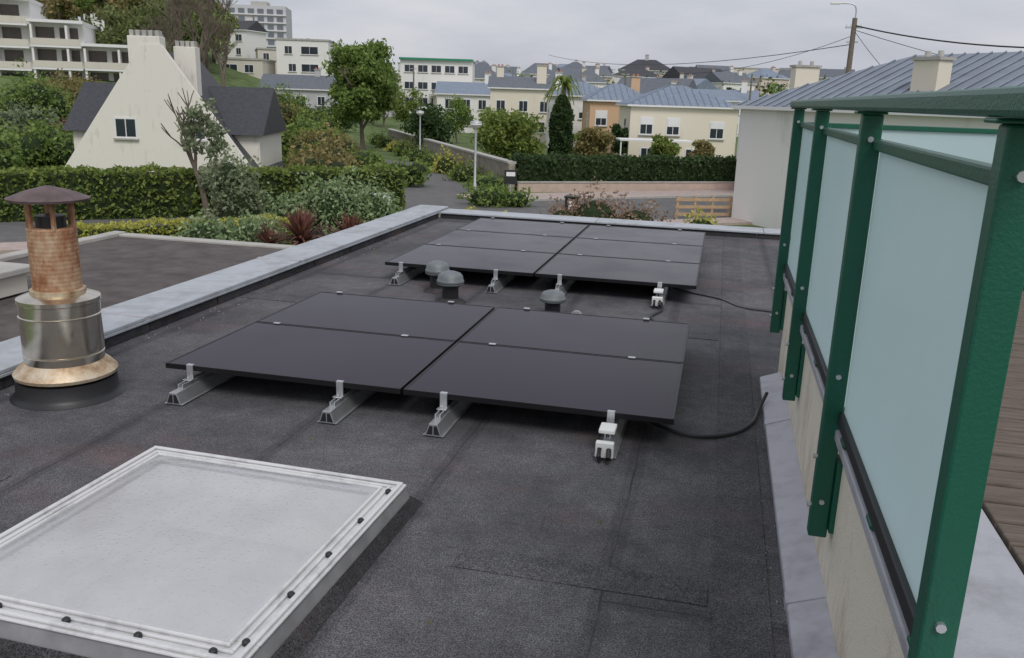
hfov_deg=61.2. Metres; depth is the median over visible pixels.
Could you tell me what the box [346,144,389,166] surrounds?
garden shrub
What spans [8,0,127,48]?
flat roof
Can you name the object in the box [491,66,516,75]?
roof
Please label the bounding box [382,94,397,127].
garden tree
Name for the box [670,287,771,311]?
power cable
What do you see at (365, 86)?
broadleaf tree
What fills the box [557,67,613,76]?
roof
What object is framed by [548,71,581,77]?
roof
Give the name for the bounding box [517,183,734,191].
wall
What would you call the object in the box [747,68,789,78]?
roof
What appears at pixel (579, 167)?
clipped hedge
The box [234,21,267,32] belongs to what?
roof
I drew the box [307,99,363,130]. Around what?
garden shrub
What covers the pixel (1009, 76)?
roof
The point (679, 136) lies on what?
window sills
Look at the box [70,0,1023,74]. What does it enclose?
sky
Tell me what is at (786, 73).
roof
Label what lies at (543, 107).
window panes
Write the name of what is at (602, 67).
roof
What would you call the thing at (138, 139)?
window sills
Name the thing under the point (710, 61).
overhead wire
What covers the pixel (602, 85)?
walls
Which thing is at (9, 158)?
garden shrub
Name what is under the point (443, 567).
roof grit
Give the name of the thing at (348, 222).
red cordyline
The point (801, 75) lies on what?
zinc annex
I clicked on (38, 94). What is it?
garden shrub
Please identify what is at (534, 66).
roof
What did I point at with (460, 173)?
verge plant
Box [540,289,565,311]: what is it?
roof vent
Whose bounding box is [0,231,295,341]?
garage
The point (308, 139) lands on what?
orange shrub
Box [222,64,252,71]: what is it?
window panes
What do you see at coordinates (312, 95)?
walls
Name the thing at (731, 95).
roof
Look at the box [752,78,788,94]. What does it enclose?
walls
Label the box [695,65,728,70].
roof
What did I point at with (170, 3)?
bare tree
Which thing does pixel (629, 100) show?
roof seams
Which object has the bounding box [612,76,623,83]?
walls
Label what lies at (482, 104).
window panes
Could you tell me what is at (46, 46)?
balcony slabs
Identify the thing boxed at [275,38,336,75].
modern white villa
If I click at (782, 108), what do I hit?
eaves
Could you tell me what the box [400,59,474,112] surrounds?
walls
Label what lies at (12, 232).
road
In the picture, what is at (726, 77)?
roof
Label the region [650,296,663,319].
power cable
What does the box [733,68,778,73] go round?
walls
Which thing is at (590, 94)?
roof seams
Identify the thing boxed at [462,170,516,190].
verge plant
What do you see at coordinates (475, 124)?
street lamp
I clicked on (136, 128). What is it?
window surrounds
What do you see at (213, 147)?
young tree
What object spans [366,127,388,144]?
verge plant
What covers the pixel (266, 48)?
roof
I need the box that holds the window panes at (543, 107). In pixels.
[497,100,546,131]
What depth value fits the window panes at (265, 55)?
162.72 m
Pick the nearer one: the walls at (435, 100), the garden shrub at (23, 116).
the garden shrub at (23, 116)
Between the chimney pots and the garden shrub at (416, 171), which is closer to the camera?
the chimney pots
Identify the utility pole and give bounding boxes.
[410,66,416,112]
[748,74,755,99]
[830,2,861,73]
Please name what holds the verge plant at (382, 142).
on the ground
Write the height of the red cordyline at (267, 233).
1.346 m
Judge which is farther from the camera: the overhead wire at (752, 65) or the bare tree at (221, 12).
the bare tree at (221, 12)
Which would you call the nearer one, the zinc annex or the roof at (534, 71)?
the zinc annex
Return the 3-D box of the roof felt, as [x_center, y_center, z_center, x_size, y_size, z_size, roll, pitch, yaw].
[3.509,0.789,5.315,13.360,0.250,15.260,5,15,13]
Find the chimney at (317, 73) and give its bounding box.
[314,69,320,76]
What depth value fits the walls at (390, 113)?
138.35 m
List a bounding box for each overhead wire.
[550,44,848,64]
[666,37,847,73]
[856,25,1023,47]
[856,30,936,54]
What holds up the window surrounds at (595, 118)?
attached to the walls at (591, 107)
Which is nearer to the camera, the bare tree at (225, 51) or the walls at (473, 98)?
the bare tree at (225, 51)
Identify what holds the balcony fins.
attached to the walls at (86, 34)
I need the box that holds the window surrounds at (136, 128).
[113,117,206,140]
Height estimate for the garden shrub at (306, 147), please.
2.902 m
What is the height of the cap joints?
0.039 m
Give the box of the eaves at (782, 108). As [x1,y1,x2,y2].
[731,105,996,117]
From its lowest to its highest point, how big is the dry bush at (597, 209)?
3.728 m
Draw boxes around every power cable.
[648,392,768,438]
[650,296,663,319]
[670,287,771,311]
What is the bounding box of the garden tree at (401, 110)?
[390,87,426,131]
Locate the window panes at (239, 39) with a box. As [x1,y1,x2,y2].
[216,34,241,53]
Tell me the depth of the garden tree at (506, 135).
63.09 m
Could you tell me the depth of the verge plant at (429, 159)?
66.57 m
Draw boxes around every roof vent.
[423,260,449,293]
[435,270,465,303]
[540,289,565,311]
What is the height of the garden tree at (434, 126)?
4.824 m
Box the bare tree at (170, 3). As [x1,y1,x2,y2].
[146,0,193,39]
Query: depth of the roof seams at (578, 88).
97.63 m
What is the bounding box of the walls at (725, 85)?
[712,83,754,90]
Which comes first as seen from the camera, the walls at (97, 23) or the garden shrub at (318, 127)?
the garden shrub at (318, 127)
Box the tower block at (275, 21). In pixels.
[227,1,291,47]
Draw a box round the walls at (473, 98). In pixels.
[437,94,489,132]
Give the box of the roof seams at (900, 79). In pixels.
[738,50,1023,106]
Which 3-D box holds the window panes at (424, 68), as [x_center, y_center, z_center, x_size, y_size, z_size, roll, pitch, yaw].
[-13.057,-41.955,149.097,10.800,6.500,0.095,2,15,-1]
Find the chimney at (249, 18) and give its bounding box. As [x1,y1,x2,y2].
[246,16,252,20]
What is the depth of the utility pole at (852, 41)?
62.67 m
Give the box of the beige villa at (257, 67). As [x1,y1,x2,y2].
[214,57,275,78]
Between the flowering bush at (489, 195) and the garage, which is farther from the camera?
the flowering bush at (489, 195)
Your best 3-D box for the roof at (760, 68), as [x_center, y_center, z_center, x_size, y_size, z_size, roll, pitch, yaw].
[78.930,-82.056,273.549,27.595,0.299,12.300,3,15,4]
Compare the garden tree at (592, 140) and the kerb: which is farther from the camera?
the garden tree at (592, 140)
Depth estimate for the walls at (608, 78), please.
203.43 m
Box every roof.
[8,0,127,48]
[62,82,286,135]
[168,52,284,169]
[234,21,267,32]
[255,47,275,50]
[258,74,335,89]
[434,81,489,94]
[475,63,505,77]
[488,76,554,88]
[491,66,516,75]
[521,63,557,72]
[523,68,552,73]
[545,82,599,95]
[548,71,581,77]
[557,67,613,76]
[564,62,588,68]
[566,76,584,81]
[577,70,608,82]
[586,66,611,72]
[588,83,639,99]
[613,69,661,76]
[616,85,732,107]
[617,78,697,93]
[662,66,722,78]
[677,78,717,89]
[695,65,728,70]
[695,89,759,100]
[703,71,756,83]
[734,51,1023,106]
[734,67,787,69]
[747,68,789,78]
[779,68,790,77]
[819,69,854,77]
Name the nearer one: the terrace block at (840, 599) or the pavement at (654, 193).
the terrace block at (840, 599)
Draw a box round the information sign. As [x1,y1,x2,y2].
[504,170,516,190]
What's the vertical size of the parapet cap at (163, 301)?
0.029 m
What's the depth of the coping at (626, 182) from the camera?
53.27 m
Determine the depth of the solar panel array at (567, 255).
9.80 m
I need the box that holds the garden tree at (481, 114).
[474,104,505,122]
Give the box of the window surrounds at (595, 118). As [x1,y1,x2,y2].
[586,110,607,126]
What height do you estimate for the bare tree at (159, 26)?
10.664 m
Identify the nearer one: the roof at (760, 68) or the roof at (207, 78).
the roof at (207, 78)
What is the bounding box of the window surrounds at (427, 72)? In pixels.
[404,64,467,102]
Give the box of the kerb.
[528,194,732,200]
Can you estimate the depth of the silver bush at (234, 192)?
31.50 m
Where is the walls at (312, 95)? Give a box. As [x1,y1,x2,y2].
[275,89,338,110]
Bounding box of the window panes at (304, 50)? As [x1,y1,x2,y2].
[285,46,317,71]
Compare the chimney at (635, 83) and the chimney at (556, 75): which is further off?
the chimney at (556, 75)
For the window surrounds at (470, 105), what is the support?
attached to the walls at (473, 98)
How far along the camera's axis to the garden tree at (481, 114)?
92.14 m
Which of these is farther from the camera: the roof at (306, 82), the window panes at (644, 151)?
the roof at (306, 82)
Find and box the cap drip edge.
[0,212,439,377]
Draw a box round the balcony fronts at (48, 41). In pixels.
[0,15,127,69]
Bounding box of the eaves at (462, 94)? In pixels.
[434,93,489,95]
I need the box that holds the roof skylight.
[0,446,422,657]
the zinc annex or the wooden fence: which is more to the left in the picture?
the wooden fence
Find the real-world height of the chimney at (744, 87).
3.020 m
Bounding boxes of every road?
[0,202,732,242]
[384,160,503,211]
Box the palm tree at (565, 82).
[542,75,582,103]
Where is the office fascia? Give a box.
[399,57,472,95]
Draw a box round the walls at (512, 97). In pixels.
[490,88,550,142]
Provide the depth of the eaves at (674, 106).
73.92 m
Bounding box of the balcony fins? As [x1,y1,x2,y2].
[0,24,122,81]
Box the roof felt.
[0,218,790,657]
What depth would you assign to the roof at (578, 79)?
163.04 m
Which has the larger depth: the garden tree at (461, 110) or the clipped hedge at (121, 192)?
the garden tree at (461, 110)
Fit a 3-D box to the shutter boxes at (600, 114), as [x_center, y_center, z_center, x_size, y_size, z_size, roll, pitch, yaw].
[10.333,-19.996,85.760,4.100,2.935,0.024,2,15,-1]
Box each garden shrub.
[0,57,75,122]
[0,100,63,137]
[0,108,74,168]
[0,119,27,169]
[35,68,104,88]
[37,77,85,113]
[259,82,316,113]
[278,99,299,126]
[281,121,345,162]
[282,140,355,164]
[283,148,363,170]
[285,114,347,136]
[288,104,345,130]
[300,121,348,140]
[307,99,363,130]
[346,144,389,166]
[373,156,432,186]
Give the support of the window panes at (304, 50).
in the modern white villa at (296, 56)
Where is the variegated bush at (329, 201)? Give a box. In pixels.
[260,165,402,235]
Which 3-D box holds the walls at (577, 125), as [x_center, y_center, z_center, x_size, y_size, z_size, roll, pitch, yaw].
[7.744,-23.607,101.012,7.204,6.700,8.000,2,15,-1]
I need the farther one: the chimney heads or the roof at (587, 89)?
the roof at (587, 89)
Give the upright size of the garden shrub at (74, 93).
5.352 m
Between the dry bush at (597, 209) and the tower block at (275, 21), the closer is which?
the dry bush at (597, 209)
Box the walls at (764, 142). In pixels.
[731,109,999,229]
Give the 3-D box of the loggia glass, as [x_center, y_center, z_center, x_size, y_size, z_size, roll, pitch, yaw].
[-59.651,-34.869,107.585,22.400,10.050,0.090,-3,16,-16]
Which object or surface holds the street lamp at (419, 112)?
on the side road at (437, 189)
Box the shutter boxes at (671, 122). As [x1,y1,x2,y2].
[641,118,723,128]
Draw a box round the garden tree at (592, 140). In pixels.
[571,125,615,157]
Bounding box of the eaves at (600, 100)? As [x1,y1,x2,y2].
[579,99,622,101]
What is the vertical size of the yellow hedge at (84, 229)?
1.282 m
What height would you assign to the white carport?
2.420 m
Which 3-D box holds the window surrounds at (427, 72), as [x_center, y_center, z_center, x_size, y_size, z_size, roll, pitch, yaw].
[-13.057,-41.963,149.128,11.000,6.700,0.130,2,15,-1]
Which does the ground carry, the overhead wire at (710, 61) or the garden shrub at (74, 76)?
the garden shrub at (74, 76)
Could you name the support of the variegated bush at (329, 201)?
on the ground
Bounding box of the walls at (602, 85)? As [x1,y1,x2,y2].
[589,83,606,87]
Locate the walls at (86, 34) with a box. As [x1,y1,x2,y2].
[0,0,127,80]
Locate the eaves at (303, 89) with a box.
[258,87,328,90]
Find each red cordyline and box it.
[251,221,287,244]
[267,205,332,244]
[322,211,368,234]
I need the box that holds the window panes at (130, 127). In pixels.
[115,119,204,138]
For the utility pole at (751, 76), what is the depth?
120.94 m
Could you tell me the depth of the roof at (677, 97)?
75.13 m
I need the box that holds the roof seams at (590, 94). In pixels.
[580,83,640,99]
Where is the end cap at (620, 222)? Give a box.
[440,209,780,234]
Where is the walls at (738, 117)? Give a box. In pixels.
[730,102,741,136]
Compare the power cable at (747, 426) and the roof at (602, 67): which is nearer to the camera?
the power cable at (747, 426)
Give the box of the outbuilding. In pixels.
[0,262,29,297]
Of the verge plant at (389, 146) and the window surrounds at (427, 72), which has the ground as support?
the verge plant at (389, 146)
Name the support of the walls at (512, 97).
on the ground
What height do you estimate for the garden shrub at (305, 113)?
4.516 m
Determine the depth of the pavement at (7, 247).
39.74 m
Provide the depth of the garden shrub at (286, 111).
89.20 m
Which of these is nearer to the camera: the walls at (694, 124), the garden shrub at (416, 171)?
the garden shrub at (416, 171)
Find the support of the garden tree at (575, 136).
on the ground
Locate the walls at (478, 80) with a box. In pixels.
[475,79,484,82]
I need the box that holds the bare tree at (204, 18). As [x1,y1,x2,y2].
[162,0,221,59]
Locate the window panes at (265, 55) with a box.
[263,53,268,58]
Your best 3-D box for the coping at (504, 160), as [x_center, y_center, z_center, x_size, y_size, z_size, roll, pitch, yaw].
[-6.668,-15.824,72.837,0.540,0.118,46.428,-3,16,-17]
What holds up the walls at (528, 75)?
on the ground
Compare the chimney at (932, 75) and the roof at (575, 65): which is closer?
the chimney at (932, 75)
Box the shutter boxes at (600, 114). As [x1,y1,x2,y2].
[596,111,606,117]
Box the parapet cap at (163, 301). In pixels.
[0,208,438,373]
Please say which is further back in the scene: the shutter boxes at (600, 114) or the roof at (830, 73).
the roof at (830, 73)
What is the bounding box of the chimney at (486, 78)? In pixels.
[484,73,491,83]
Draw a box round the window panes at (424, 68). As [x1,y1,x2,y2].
[405,65,467,103]
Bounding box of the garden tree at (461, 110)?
[442,94,473,143]
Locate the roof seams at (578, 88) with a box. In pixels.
[544,81,600,95]
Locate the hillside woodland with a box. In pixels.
[35,0,240,70]
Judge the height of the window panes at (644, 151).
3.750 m
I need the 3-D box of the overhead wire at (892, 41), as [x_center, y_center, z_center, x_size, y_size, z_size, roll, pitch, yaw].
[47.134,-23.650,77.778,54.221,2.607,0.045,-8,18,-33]
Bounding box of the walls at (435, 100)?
[433,91,436,106]
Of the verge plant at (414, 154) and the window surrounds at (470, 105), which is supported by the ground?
the verge plant at (414, 154)
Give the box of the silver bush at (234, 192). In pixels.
[199,144,273,221]
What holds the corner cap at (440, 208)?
on the parapet
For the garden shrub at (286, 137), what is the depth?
65.42 m
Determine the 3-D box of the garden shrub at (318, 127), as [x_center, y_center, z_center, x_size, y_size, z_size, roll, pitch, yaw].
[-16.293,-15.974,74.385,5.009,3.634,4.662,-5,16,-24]
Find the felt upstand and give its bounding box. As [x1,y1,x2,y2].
[0,212,790,389]
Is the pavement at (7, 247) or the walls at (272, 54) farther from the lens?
the walls at (272, 54)
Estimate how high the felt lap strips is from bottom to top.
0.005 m
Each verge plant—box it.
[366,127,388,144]
[375,132,395,147]
[382,140,397,151]
[391,137,418,156]
[402,142,432,161]
[413,151,443,166]
[431,145,463,173]
[442,155,483,182]
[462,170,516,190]
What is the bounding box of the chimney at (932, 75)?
[910,56,956,90]
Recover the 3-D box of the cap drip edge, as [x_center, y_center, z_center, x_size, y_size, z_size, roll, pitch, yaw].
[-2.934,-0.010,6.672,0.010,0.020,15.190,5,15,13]
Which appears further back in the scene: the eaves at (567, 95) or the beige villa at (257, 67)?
the beige villa at (257, 67)
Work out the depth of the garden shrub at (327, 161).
48.37 m
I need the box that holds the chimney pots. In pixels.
[924,50,943,56]
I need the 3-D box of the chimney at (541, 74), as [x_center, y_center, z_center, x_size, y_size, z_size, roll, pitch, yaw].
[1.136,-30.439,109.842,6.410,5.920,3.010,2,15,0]
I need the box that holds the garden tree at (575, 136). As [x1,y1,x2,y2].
[573,128,586,143]
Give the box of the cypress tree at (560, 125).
[547,94,574,157]
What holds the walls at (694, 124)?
on the ground
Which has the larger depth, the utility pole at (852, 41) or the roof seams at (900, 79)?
the utility pole at (852, 41)
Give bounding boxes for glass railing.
[769,85,1023,657]
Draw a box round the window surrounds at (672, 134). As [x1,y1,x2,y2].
[625,116,724,156]
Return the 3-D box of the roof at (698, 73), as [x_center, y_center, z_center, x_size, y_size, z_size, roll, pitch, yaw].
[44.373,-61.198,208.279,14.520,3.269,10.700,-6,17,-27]
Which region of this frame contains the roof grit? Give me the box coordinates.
[5,221,777,654]
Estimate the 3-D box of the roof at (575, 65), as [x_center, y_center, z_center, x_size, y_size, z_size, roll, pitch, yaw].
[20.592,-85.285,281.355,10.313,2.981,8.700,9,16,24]
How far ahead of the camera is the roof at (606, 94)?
86.30 m
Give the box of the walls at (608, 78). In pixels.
[602,77,611,82]
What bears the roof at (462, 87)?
on the eaves at (462, 94)
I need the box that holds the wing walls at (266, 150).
[73,130,281,166]
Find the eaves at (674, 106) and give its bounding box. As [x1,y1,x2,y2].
[615,104,731,108]
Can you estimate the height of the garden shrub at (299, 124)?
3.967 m
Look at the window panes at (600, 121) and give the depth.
85.63 m
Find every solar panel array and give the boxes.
[165,291,689,463]
[385,217,705,308]
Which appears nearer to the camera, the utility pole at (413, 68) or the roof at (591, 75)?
the utility pole at (413, 68)
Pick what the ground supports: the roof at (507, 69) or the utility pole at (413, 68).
the utility pole at (413, 68)
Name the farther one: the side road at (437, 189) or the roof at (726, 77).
the roof at (726, 77)
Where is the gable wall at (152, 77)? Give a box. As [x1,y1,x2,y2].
[65,44,250,171]
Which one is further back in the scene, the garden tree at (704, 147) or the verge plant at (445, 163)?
the garden tree at (704, 147)
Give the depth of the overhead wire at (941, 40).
57.16 m
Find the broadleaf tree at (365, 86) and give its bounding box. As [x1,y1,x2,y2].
[321,38,401,149]
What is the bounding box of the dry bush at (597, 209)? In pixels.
[539,177,675,221]
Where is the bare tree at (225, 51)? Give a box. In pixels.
[199,16,237,85]
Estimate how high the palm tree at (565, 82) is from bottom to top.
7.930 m
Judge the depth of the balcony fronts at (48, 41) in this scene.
106.45 m
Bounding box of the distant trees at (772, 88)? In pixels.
[392,69,836,96]
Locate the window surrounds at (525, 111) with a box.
[496,99,546,132]
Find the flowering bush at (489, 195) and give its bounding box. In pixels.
[456,182,538,207]
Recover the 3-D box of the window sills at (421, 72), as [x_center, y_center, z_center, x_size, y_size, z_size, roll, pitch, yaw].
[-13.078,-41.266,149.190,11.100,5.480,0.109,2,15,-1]
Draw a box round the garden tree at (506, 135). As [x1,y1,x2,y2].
[470,107,546,159]
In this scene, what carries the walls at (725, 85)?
on the ground
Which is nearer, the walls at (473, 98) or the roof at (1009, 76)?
the roof at (1009, 76)
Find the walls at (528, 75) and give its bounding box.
[523,74,548,76]
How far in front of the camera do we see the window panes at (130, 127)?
46.12 m
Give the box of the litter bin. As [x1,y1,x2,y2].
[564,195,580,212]
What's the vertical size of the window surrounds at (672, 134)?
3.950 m
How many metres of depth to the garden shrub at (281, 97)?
101.66 m
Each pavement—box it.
[0,217,751,253]
[456,190,733,198]
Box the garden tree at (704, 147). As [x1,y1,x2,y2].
[688,139,715,157]
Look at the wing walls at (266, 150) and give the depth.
49.38 m
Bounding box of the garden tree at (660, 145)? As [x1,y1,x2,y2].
[646,133,681,158]
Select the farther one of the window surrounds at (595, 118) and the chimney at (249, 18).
the chimney at (249, 18)
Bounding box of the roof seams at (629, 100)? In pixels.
[616,85,733,106]
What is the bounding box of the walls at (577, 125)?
[545,96,582,147]
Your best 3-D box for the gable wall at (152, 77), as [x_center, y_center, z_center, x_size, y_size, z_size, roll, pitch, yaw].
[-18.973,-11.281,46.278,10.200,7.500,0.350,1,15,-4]
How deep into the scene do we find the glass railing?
2.26 m
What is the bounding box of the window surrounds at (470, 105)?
[445,98,486,125]
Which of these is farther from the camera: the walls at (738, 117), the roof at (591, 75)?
the roof at (591, 75)
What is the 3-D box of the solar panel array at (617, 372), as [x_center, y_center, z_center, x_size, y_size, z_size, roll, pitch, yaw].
[-0.423,0.202,6.126,3.200,0.203,2.607,5,15,13]
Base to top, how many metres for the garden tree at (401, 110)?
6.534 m
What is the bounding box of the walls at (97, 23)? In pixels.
[83,11,110,30]
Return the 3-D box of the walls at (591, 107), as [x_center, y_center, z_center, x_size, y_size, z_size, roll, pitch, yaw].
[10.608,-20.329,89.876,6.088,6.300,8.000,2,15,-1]
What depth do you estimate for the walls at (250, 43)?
173.69 m
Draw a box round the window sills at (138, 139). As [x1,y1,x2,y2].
[113,138,207,141]
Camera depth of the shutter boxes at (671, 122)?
74.54 m
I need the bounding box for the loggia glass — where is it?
[0,4,128,80]
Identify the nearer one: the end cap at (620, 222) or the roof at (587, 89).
the end cap at (620, 222)
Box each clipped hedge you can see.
[0,162,406,221]
[509,151,736,189]
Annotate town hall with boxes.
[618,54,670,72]
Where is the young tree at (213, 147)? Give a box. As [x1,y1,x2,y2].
[161,88,234,217]
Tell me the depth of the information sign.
48.37 m
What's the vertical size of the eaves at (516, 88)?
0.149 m
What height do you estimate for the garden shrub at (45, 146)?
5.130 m
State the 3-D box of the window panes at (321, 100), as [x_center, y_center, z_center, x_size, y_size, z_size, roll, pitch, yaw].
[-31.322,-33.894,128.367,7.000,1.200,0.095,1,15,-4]
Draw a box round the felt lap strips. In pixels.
[0,218,773,657]
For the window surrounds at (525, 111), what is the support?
attached to the walls at (512, 97)
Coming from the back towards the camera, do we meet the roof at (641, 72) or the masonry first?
the roof at (641, 72)
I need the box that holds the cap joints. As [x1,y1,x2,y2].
[101,225,389,320]
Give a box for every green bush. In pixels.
[172,207,294,244]
[466,206,506,211]
[683,207,717,224]
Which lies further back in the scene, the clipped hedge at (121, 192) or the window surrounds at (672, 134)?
the window surrounds at (672, 134)
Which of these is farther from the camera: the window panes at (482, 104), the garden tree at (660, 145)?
the window panes at (482, 104)
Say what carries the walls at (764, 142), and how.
on the ground
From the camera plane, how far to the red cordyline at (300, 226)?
26.88 m
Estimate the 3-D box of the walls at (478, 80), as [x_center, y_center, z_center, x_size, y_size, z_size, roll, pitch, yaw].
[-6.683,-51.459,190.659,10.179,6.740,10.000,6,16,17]
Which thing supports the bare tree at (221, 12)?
on the ground
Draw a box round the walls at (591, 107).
[582,101,619,154]
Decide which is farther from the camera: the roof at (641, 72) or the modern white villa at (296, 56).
the roof at (641, 72)
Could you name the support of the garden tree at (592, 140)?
on the ground
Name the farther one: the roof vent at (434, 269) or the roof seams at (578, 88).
the roof seams at (578, 88)
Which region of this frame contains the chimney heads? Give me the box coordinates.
[129,29,196,46]
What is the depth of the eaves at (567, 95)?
95.90 m
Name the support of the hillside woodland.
on the ground
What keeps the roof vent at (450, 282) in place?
on the roof felt
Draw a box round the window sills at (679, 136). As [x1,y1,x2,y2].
[638,134,723,140]
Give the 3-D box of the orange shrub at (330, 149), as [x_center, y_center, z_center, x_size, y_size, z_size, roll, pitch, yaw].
[-11.316,-10.158,53.223,4.609,3.580,5.203,5,15,13]
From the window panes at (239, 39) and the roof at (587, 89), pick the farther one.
the window panes at (239, 39)
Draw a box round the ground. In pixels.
[0,32,765,244]
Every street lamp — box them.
[416,110,423,149]
[470,120,481,188]
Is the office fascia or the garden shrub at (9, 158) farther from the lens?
the office fascia
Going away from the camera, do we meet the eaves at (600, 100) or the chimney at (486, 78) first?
the eaves at (600, 100)
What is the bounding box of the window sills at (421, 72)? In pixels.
[404,72,468,104]
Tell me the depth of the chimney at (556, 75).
100.10 m
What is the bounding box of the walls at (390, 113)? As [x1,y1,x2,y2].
[382,96,396,116]
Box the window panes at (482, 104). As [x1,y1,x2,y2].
[445,99,485,124]
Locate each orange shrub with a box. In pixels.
[286,122,365,162]
[290,135,359,165]
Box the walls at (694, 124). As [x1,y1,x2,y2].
[617,106,738,158]
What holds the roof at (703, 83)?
on the eaves
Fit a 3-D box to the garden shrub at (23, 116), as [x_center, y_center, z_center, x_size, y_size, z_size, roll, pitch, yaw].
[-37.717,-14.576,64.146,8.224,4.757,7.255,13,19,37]
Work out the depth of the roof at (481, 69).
186.55 m
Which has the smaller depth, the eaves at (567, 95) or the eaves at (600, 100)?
the eaves at (600, 100)
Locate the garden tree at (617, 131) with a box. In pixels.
[609,123,628,154]
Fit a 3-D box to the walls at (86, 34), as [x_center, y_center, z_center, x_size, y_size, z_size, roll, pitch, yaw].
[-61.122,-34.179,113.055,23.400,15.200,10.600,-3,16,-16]
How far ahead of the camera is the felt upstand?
9.12 m
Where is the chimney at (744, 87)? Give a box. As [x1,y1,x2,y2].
[741,81,747,92]
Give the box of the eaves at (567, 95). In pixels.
[544,95,583,96]
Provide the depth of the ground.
114.77 m
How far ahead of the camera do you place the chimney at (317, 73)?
130.97 m
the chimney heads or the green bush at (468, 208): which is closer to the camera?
the green bush at (468, 208)
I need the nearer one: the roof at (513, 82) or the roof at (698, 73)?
the roof at (513, 82)
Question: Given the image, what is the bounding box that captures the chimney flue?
[4,185,125,410]
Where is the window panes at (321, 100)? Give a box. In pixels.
[296,96,324,104]
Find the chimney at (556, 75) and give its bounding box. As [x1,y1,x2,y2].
[554,72,562,89]
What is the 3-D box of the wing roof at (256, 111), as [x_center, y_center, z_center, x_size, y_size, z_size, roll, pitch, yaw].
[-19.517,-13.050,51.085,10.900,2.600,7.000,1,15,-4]
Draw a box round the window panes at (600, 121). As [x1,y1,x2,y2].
[586,113,605,124]
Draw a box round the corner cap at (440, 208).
[411,205,447,210]
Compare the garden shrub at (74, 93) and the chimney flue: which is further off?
the garden shrub at (74, 93)
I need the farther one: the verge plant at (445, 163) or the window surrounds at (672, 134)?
the window surrounds at (672, 134)
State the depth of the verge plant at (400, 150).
76.66 m
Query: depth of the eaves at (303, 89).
127.67 m
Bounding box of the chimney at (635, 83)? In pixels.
[630,76,640,91]
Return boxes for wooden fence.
[675,196,732,218]
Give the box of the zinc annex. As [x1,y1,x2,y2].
[735,61,821,158]
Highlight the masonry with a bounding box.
[388,130,514,190]
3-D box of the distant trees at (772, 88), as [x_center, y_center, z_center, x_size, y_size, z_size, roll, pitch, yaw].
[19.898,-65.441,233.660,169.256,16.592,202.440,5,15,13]
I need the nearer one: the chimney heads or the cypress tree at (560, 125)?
the chimney heads
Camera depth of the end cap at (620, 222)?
13.36 m
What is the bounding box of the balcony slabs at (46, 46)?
[0,22,123,71]
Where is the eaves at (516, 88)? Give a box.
[488,87,548,89]
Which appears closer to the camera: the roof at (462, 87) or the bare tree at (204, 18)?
the bare tree at (204, 18)
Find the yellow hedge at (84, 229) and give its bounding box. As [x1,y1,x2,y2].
[66,212,290,244]
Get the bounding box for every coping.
[387,128,516,163]
[517,181,734,182]
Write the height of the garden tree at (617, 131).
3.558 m
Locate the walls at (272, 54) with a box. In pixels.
[255,49,276,73]
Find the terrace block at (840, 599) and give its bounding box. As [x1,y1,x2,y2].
[759,273,1023,657]
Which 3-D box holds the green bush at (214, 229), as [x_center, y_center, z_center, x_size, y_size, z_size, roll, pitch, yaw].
[-9.186,-2.941,28.554,4.168,2.157,2.218,5,15,13]
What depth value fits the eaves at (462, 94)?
119.02 m
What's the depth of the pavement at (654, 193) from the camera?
51.46 m
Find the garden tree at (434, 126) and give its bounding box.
[399,102,454,147]
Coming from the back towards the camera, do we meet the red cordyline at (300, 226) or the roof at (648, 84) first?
the roof at (648, 84)
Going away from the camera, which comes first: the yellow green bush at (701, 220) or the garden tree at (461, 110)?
the yellow green bush at (701, 220)
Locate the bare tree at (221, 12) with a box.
[166,0,237,64]
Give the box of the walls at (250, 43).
[220,30,266,57]
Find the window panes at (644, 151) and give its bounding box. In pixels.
[624,117,722,156]
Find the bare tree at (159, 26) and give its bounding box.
[136,9,184,52]

